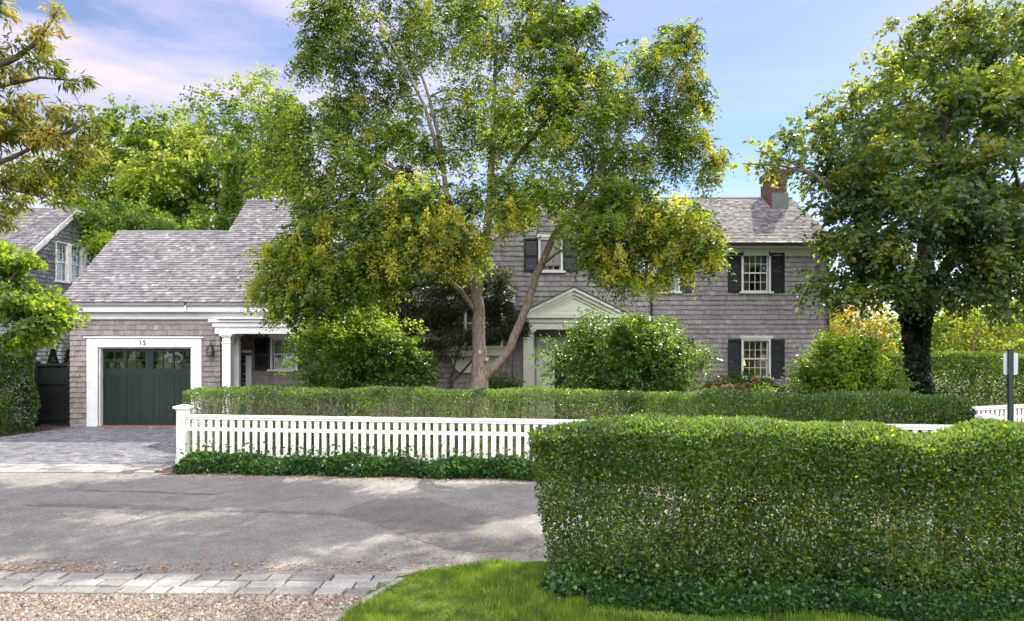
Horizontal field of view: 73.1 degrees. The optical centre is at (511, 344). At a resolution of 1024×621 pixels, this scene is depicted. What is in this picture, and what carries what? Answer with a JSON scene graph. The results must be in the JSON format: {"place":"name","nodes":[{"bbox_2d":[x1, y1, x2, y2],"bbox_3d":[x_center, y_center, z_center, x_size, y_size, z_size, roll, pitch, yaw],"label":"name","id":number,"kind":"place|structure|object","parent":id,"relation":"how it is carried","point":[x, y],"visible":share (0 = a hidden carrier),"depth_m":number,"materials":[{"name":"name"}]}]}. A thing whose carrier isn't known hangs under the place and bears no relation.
{"place":"outdoors","nodes":[
{"label":"outdoors","id":0,"kind":"place"},
{"bbox_2d":[46,349,58,363],"bbox_3d":[-14.956,1.303,22.493,1.152,2.394,1.180,0,0,0],"label":"cone conifer","id":1,"kind":"object","parent":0,"point":[52,356],"visible":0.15,"depth_m":22.44,"materials":[{"name":"green plant"}]},
{"bbox_2d":[0,464,173,472],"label":"driveway apron","id":2,"kind":"object","parent":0,"point":[78,468],"visible":0.98,"depth_m":13.83,"materials":[{"name":"grey concrete"}]},
{"bbox_2d":[0,426,214,463],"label":"driveway","id":3,"kind":"structure","parent":0,"point":[115,445],"depth_m":16.85,"materials":[{"name":"grey stone"}]},
{"bbox_2d":[0,593,370,620],"bbox_3d":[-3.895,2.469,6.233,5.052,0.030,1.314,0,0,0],"label":"gravel","id":4,"kind":"structure","parent":0,"point":[80,605],"depth_m":6.51,"materials":[{"name":"beige gravel"}]},
{"bbox_2d":[0,473,1023,575],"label":"road","id":5,"kind":"structure","parent":0,"point":[107,536],"depth_m":9.64,"materials":[{"name":"grey asphalt"}]},
{"bbox_2d":[72,478,276,522],"bbox_3d":[-6.031,2.482,11.284,3.395,0.001,3.308,0,0,0],"label":"road crack","id":6,"kind":"object","parent":5,"relation":"on","point":[149,507],"visible":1,"depth_m":11.78,"materials":[{"name":"black asphalt"}]},
{"bbox_2d":[26,490,547,552],"bbox_3d":[-3.286,2.486,10.556,8.332,0.001,2.510,0,0,19],"label":"road seam","id":7,"kind":"object","parent":5,"relation":"on","point":[423,519],"visible":1,"depth_m":9.73,"materials":[{"name":"asphalt"}]},
{"bbox_2d":[0,483,581,620],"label":"fallen leaves","id":8,"kind":"object","parent":5,"relation":"on","point":[5,568],"visible":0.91,"depth_m":7.76,"materials":[{"name":"brown plant"}]},
{"bbox_2d":[0,473,615,570],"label":"road grit","id":9,"kind":"object","parent":5,"relation":"on","point":[87,566],"visible":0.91,"depth_m":7.77,"materials":[{"name":"gravel"}]},
{"bbox_2d":[180,473,527,480],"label":"leaf litter","id":10,"kind":"object","parent":5,"relation":"on","point":[348,477],"visible":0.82,"depth_m":12.91,"materials":[{"name":"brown plant"}]},
{"bbox_2d":[0,396,1023,473],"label":"garden bed","id":11,"kind":"object","parent":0,"point":[41,428],"depth_m":18.65,"materials":[{"name":"soil"}]},
{"bbox_2d":[0,349,40,434],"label":"clipped hedge","id":12,"kind":"object","parent":11,"relation":"on","point":[16,371],"visible":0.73,"depth_m":19.69,"materials":[{"name":"green plant"}]},
{"bbox_2d":[0,239,90,360],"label":"maple","id":13,"kind":"object","parent":11,"relation":"on","point":[46,324],"visible":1,"depth_m":14.47,"materials":[{"name":"green plant"}]},
{"bbox_2d":[34,361,69,426],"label":"board gate","id":14,"kind":"structure","parent":11,"relation":"on","point":[52,384],"depth_m":21.19,"materials":[{"name":"black wood"}]},
{"bbox_2d":[63,349,69,363],"bbox_3d":[-14.431,1.304,22.501,1.170,2.391,1.175,0,0,0],"label":"cone conifer","id":15,"kind":"object","parent":11,"relation":"on","point":[67,356],"visible":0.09,"depth_m":22.41,"materials":[{"name":"green plant"}]},
{"bbox_2d":[60,193,202,261],"bbox_3d":[-16.492,-2.330,30.647,7.183,9.673,5.193,0,0,42],"label":"background tree","id":16,"kind":"object","parent":11,"relation":"on","point":[105,228],"visible":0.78,"depth_m":30.11,"materials":[{"name":"green plant"}]},
{"bbox_2d":[212,162,244,229],"bbox_3d":[-13.431,-3.128,33.023,4.884,11.256,4.638,0,0,0],"label":"conifer","id":17,"kind":"object","parent":11,"relation":"on","point":[232,202],"visible":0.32,"depth_m":32.72,"materials":[{"name":"green plant"}]},
{"bbox_2d":[275,304,447,445],"bbox_3d":[-3.774,0.661,17.186,4.418,3.702,2.757,0,0,0],"label":"bush","id":18,"kind":"object","parent":11,"relation":"on","point":[382,352],"visible":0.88,"depth_m":16.68,"materials":[{"name":"green plant"}]},
{"bbox_2d":[180,384,646,459],"bbox_3d":[-2.267,1.678,14.956,10.278,1.655,1.058,0,0,6],"label":"clipped hedge","id":19,"kind":"object","parent":11,"relation":"on","point":[590,394],"visible":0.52,"depth_m":14.82,"materials":[{"name":"green plant"}]},
{"bbox_2d":[350,262,524,430],"bbox_3d":[-2.254,0.122,19.226,5.250,4.770,1.624,0,0,4],"label":"ornamental acer","id":20,"kind":"object","parent":11,"relation":"on","point":[443,314],"visible":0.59,"depth_m":18.96,"materials":[{"name":"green plant"}]},
{"bbox_2d":[236,0,740,445],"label":"raintree","id":21,"kind":"object","parent":11,"relation":"on","point":[454,248],"visible":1,"depth_m":15.78,"materials":[{"name":"green plant"}]},
{"bbox_2d":[488,371,536,431],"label":"garden plant","id":22,"kind":"object","parent":11,"relation":"on","point":[496,384],"visible":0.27,"depth_m":18.37,"materials":[{"name":"green plant"}]},
{"bbox_2d":[501,310,534,429],"bbox_3d":[0.073,0.718,20.274,1.214,3.582,0.926,0,0,0],"label":"bush","id":23,"kind":"object","parent":11,"relation":"on","point":[526,331],"visible":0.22,"depth_m":20.15,"materials":[{"name":"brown plant"}]},
{"bbox_2d":[172,440,989,489],"bbox_3d":[0.894,2.191,13.041,15.022,0.719,1.228,0,0,6],"label":"ivy","id":24,"kind":"object","parent":11,"relation":"on","point":[243,462],"visible":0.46,"depth_m":13.22,"materials":[{"name":"green plant"}]},
{"bbox_2d":[523,306,723,419],"bbox_3d":[2.825,0.775,17.372,5.074,3.480,2.895,0,0,0],"label":"bush","id":25,"kind":"object","parent":11,"relation":"on","point":[651,358],"visible":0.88,"depth_m":16.91,"materials":[{"name":"green plant"}]},
{"bbox_2d":[684,366,791,417],"bbox_3d":[6.495,1.678,20.357,3.666,2.152,2.227,0,0,0],"label":"hydrangea","id":26,"kind":"object","parent":11,"relation":"on","point":[725,382],"visible":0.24,"depth_m":20.23,"materials":[{"name":"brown plant"}]},
{"bbox_2d":[731,379,808,418],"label":"bush","id":27,"kind":"object","parent":11,"relation":"on","point":[758,387],"visible":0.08,"depth_m":19.66,"materials":[{"name":"green plant"}]},
{"bbox_2d":[622,387,970,462],"bbox_3d":[5.700,1.688,14.115,6.865,1.634,1.276,0,0,6],"label":"clipped hedge","id":28,"kind":"object","parent":11,"relation":"on","point":[793,401],"visible":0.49,"depth_m":13.84,"materials":[{"name":"green plant"}]},
{"bbox_2d":[780,325,923,422],"bbox_3d":[9.072,1.032,18.617,3.472,3.133,2.574,0,0,-27],"label":"bush","id":29,"kind":"object","parent":11,"relation":"on","point":[851,364],"visible":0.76,"depth_m":18.05,"materials":[{"name":"green plant"}]},
{"bbox_2d":[829,299,903,362],"bbox_3d":[15.868,-0.042,30.769,6.611,5.112,4.724,0,0,0],"label":"background tree","id":30,"kind":"object","parent":11,"relation":"on","point":[884,331],"visible":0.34,"depth_m":30.69,"materials":[{"name":"yellow plant"}]},
{"bbox_2d":[722,0,1023,430],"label":"shade tree","id":31,"kind":"object","parent":11,"relation":"on","point":[960,201],"visible":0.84,"depth_m":17.98,"materials":[{"name":"green plant"}]},
{"bbox_2d":[873,350,1023,421],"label":"clipped hedge","id":32,"kind":"object","parent":11,"relation":"on","point":[973,357],"visible":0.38,"depth_m":21.99,"materials":[{"name":"green plant"}]},
{"bbox_2d":[919,405,977,432],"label":"bush","id":33,"kind":"object","parent":11,"relation":"on","point":[971,415],"visible":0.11,"depth_m":13.47,"materials":[{"name":"green plant"}]},
{"bbox_2d":[896,290,1023,404],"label":"background tree","id":34,"kind":"object","parent":11,"relation":"on","point":[967,339],"visible":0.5,"depth_m":28.19,"materials":[{"name":"green plant"}]},
{"bbox_2d":[972,404,1023,421],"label":"picket fence","id":35,"kind":"object","parent":11,"relation":"on","point":[1018,416],"visible":0.31,"depth_m":16.66,"materials":[{"name":"white paint"}]},
{"bbox_2d":[1003,349,1017,421],"bbox_3d":[9.768,1.291,13.502,0.280,2.419,0.065,0,0,0],"label":"street sign","id":36,"kind":"object","parent":11,"relation":"on","point":[1010,363],"visible":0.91,"depth_m":13.47,"materials":[{"name":"white metal"}]},
{"bbox_2d":[0,0,1023,347],"label":"sky","id":37,"kind":"structure","parent":0,"point":[771,59],"materials":[{"name":"blue"}]},
{"bbox_2d":[15,348,1023,592],"bbox_3d":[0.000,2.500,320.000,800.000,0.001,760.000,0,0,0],"label":"ground","id":38,"kind":"structure","parent":0,"point":[542,376],"depth_m":50.11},
{"bbox_2d":[0,208,100,408],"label":"neighbour house","id":39,"kind":"structure","parent":38,"relation":"on","point":[44,233],"depth_m":28.95,"materials":[{"name":"grey wood"}]},
{"bbox_2d":[54,240,71,283],"bbox_3d":[-19.003,-3.490,29.165,0.205,1.720,1.010,0,0,0],"label":"window","id":40,"kind":"structure","parent":39,"relation":"in","point":[67,245],"depth_m":29.46,"materials":[{"name":"white paint"}]},
{"bbox_2d":[70,244,82,283],"bbox_3d":[-19.003,-3.490,30.115,0.205,1.720,1.010,0,0,0],"label":"window","id":41,"kind":"structure","parent":39,"relation":"in","point":[80,265],"depth_m":30.14,"materials":[{"name":"white paint"}]},
{"bbox_2d":[83,247,95,270],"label":"window","id":42,"kind":"structure","parent":39,"relation":"in","point":[84,248],"depth_m":30.78,"materials":[{"name":"white paint"}]},
{"bbox_2d":[0,0,115,235],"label":"lance leaf tree","id":43,"kind":"object","parent":38,"relation":"on","point":[37,180],"visible":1,"depth_m":7.38,"materials":[{"name":"green plant"}]},
{"bbox_2d":[39,92,282,229],"bbox_3d":[-19.058,-5.495,37.350,15.405,16.006,7.854,0,0,0],"label":"background tree","id":44,"kind":"object","parent":38,"relation":"on","point":[163,186],"visible":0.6,"depth_m":36.86,"materials":[{"name":"green plant"}]},
{"bbox_2d":[0,572,397,595],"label":"paving strip","id":45,"kind":"object","parent":38,"relation":"on","point":[149,584],"visible":0.99,"depth_m":7.14,"materials":[{"name":"stone"}]},
{"bbox_2d":[163,61,316,215],"bbox_3d":[-12.786,-5.780,34.069,7.173,16.577,5.685,0,0,0],"label":"background tree","id":46,"kind":"object","parent":38,"relation":"on","point":[239,127],"visible":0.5,"depth_m":33.49,"materials":[{"name":"green plant"}]},
{"bbox_2d":[330,577,404,620],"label":"kerb","id":47,"kind":"structure","parent":38,"relation":"on","point":[399,579],"depth_m":6.79,"materials":[{"name":"stone"}]},
{"bbox_2d":[62,168,829,429],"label":"shingled house","id":48,"kind":"structure","parent":38,"relation":"on","point":[164,308],"depth_m":21.79,"materials":[{"name":"grey wood"}]},
{"bbox_2d":[103,348,190,424],"bbox_3d":[-11.180,1.284,21.235,2.750,2.363,0.050,0,0,0],"label":"garage door","id":49,"kind":"structure","parent":48,"relation":"in","point":[147,396],"depth_m":21.22,"materials":[{"name":"green paint"}]},
{"bbox_2d":[206,342,213,354],"bbox_3d":[-9.130,0.114,20.914,0.180,0.398,0.228,0,0,0],"label":"wall lantern","id":50,"kind":"object","parent":48,"relation":"attached to","point":[211,346],"depth_m":20.88,"materials":[{"name":"brown metal"}]},
{"bbox_2d":[241,356,245,411],"bbox_3d":[-8.866,1.345,22.685,0.278,1.990,0.030,0,0,0],"label":"side door","id":51,"kind":"structure","parent":48,"relation":"in","point":[243,360],"depth_m":22.67,"materials":[{"name":"black paint"}]},
{"bbox_2d":[267,334,299,370],"bbox_3d":[-7.482,0.258,22.785,1.057,1.214,0.370,0,0,0],"label":"window","id":52,"kind":"structure","parent":48,"relation":"in","point":[276,340],"depth_m":22.75,"materials":[{"name":"white paint"}]},
{"bbox_2d":[447,284,504,372],"bbox_3d":[-1.098,-0.506,20.595,1.828,2.682,0.550,0,0,0],"label":"bay window","id":53,"kind":"structure","parent":48,"relation":"in","point":[493,352],"depth_m":20.43,"materials":[{"name":"white paint"}]},
{"bbox_2d":[537,234,565,272],"bbox_3d":[1.217,-2.879,21.885,0.936,1.211,0.370,0,0,0],"label":"window","id":54,"kind":"structure","parent":48,"relation":"in","point":[544,236],"depth_m":21.75,"materials":[{"name":"white paint"}]},
{"bbox_2d":[555,351,585,418],"bbox_3d":[1.845,1.276,21.842,0.994,2.147,0.055,0,0,0],"label":"front door","id":55,"kind":"structure","parent":48,"relation":"in","point":[558,382],"depth_m":21.81,"materials":[{"name":"black paint"}]},
{"bbox_2d":[653,260,681,293],"bbox_3d":[5.320,-2.510,24.085,1.160,1.440,0.370,0,0,0],"label":"window","id":56,"kind":"structure","parent":48,"relation":"in","point":[676,287],"depth_m":24.00,"materials":[{"name":"white paint"}]},
{"bbox_2d":[739,252,773,293],"bbox_3d":[8.470,-2.510,24.085,1.180,1.440,0.370,0,0,0],"label":"window","id":57,"kind":"structure","parent":48,"relation":"in","point":[764,272],"depth_m":24.06,"materials":[{"name":"white paint"}]},
{"bbox_2d":[740,336,773,378],"bbox_3d":[8.470,0.435,24.002,1.180,1.510,0.205,0,0,0],"label":"window","id":58,"kind":"structure","parent":48,"relation":"in","point":[767,339],"depth_m":23.96,"materials":[{"name":"white paint"}]},
{"bbox_2d":[283,298,1023,377],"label":"woods","id":59,"kind":"object","parent":38,"relation":"on","point":[895,337],"visible":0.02,"depth_m":59.88,"materials":[{"name":"green plant"}]},
{"bbox_2d":[160,466,1019,485],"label":"verge","id":60,"kind":"structure","parent":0,"point":[234,473],"depth_m":13.26,"materials":[{"name":"soil"}]},
{"bbox_2d":[173,404,1000,463],"bbox_3d":[0.860,1.867,13.473,15.893,1.265,0.290,0,0,7],"label":"picket fence","id":61,"kind":"object","parent":60,"relation":"on","point":[184,416],"visible":0.48,"depth_m":13.96,"materials":[{"name":"white paint"}]},
{"bbox_2d":[329,555,1023,620],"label":"lawn","id":62,"kind":"structure","parent":0,"point":[434,607],"depth_m":6.55,"materials":[{"name":"plant"}]},
{"bbox_2d":[526,410,1023,595],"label":"clipped hedge","id":63,"kind":"object","parent":62,"relation":"on","point":[897,463],"visible":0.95,"depth_m":6.83,"materials":[{"name":"green plant"}]},
{"bbox_2d":[535,544,1023,620],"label":"ivy","id":64,"kind":"object","parent":62,"relation":"on","point":[910,604],"visible":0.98,"depth_m":6.39,"materials":[{"name":"green plant"}]},
{"bbox_2d":[594,540,1023,597],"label":"ivy","id":65,"kind":"object","parent":62,"relation":"on","point":[790,581],"visible":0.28,"depth_m":6.97,"materials":[{"name":"green plant"}]}
]}

